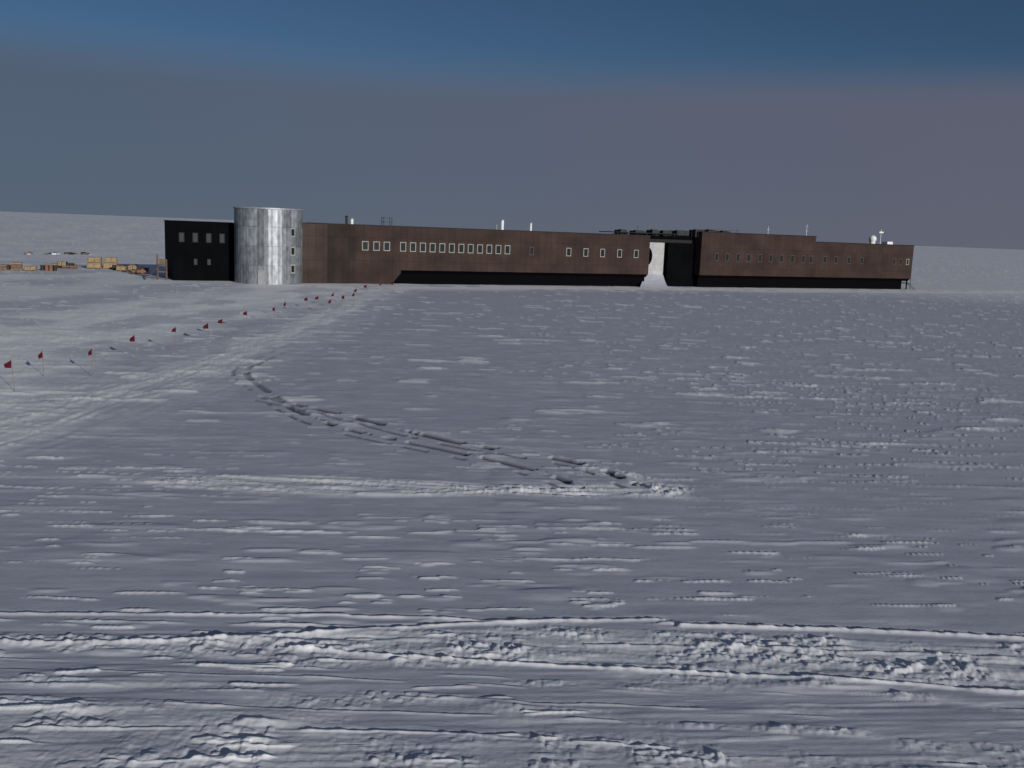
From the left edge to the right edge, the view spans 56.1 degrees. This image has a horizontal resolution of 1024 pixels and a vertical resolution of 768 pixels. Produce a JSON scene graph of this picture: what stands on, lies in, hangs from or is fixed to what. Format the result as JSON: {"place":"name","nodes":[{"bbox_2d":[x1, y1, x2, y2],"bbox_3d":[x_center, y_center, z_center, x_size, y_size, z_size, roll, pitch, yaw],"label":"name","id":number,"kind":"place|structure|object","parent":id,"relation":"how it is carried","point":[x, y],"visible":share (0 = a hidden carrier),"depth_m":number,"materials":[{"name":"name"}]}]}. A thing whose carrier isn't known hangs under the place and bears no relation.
{"place":"outdoors","nodes":[
{"label":"outdoors","id":0,"kind":"place"},
{"bbox_2d":[112,265,127,269],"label":"fuel drums","id":1,"kind":"object","parent":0,"point":[113,267],"visible":0.52,"depth_m":169.07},
{"bbox_2d":[131,267,149,274],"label":"snowmobile","id":2,"kind":"object","parent":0,"point":[137,271],"visible":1,"depth_m":159.10,"materials":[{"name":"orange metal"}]},
{"bbox_2d":[0,211,1023,767],"bbox_3d":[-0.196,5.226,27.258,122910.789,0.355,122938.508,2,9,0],"label":"snow ground","id":3,"kind":"structure","parent":0,"point":[518,527],"depth_m":31.89,"materials":[{"name":"white snow"}]},
{"bbox_2d":[4,360,14,391],"bbox_3d":[-26.716,-0.304,51.052,0.495,2.102,0.102,-2,10,-26],"label":"marker flag","id":4,"kind":"object","parent":3,"relation":"on","point":[8,364],"visible":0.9,"depth_m":50.92,"materials":[{"name":"red fabric"}]},
{"bbox_2d":[0,262,37,270],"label":"cargo crate stack","id":5,"kind":"object","parent":3,"relation":"on","point":[16,266],"visible":1,"depth_m":157.11,"materials":[{"name":"brown wood"}]},
{"bbox_2d":[38,349,43,375],"bbox_3d":[-27.692,-1.100,56.431,0.284,1.902,0.130,1,9,-10],"label":"marker flag","id":6,"kind":"object","parent":3,"relation":"on","point":[40,355],"visible":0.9,"depth_m":56.30,"materials":[{"name":"red fabric"}]},
{"bbox_2d":[40,265,56,270],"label":"fuel drums","id":7,"kind":"object","parent":3,"relation":"on","point":[48,267],"visible":1,"depth_m":159.82,"materials":[{"name":"orange metal"}]},
{"bbox_2d":[24,251,91,254],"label":"distant cargo row","id":8,"kind":"object","parent":3,"relation":"on","point":[52,253],"visible":0.91,"depth_m":225.91,"materials":[{"name":"white wood"}]},
{"bbox_2d":[50,264,77,267],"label":"cargo crate stack","id":9,"kind":"object","parent":3,"relation":"on","point":[67,266],"visible":0.45,"depth_m":171.62,"materials":[{"name":"brown wood"}]},
{"bbox_2d":[55,261,78,268],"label":"cargo sled","id":10,"kind":"object","parent":3,"relation":"on","point":[62,264],"visible":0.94,"depth_m":166.85,"materials":[{"name":"brown wood"}]},
{"bbox_2d":[86,257,117,268],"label":"cargo crate stack","id":11,"kind":"object","parent":3,"relation":"on","point":[92,262],"visible":0.95,"depth_m":171.23,"materials":[{"name":"brown wood"}]},
{"bbox_2d":[116,265,148,270],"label":"cargo crate stack","id":12,"kind":"object","parent":3,"relation":"on","point":[121,268],"visible":0.62,"depth_m":167.13,"materials":[{"name":"brown wood"}]},
{"bbox_2d":[129,334,135,352],"bbox_3d":[-25.304,-2.311,64.084,0.431,2.052,0.110,-1,10,-20],"label":"marker flag","id":13,"kind":"object","parent":3,"relation":"on","point":[132,338],"visible":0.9,"depth_m":63.96,"materials":[{"name":"red fabric"}]},
{"bbox_2d":[125,265,148,272],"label":"cargo sled","id":14,"kind":"object","parent":3,"relation":"on","point":[132,267],"visible":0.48,"depth_m":162.21,"materials":[{"name":"brown wood"}]},
{"bbox_2d":[146,254,166,279],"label":"timber access stair","id":15,"kind":"object","parent":3,"relation":"on","point":[162,262],"visible":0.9,"depth_m":146.40,"materials":[{"name":"brown wood"}]},
{"bbox_2d":[164,207,914,288],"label":"polar research station","id":16,"kind":"object","parent":3,"relation":"on","point":[267,246],"visible":0.98,"depth_m":167.07,"materials":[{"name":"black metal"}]},
{"bbox_2d":[258,228,294,284],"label":"tower windows","id":17,"kind":"structure","parent":16,"relation":"in","point":[261,273],"depth_m":146.34,"materials":[{"name":"grey glass"}]},
{"bbox_2d":[179,232,908,265],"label":"windows","id":18,"kind":"structure","parent":16,"relation":"in","point":[365,244],"depth_m":164.35,"materials":[{"name":"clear glass"}]},
{"bbox_2d":[648,242,664,274],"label":"loading door","id":19,"kind":"structure","parent":16,"relation":"in","point":[656,265],"depth_m":183.39,"materials":[{"name":"metal"}]},
{"bbox_2d":[640,274,667,287],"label":"snow ramp","id":20,"kind":"structure","parent":3,"relation":"on","point":[654,280],"depth_m":181.21,"materials":[{"name":"white snow"}]},
{"bbox_2d":[0,0,1023,249],"label":"sky","id":21,"kind":"structure","parent":0,"point":[844,121],"materials":[{"name":"blue"}]}
]}

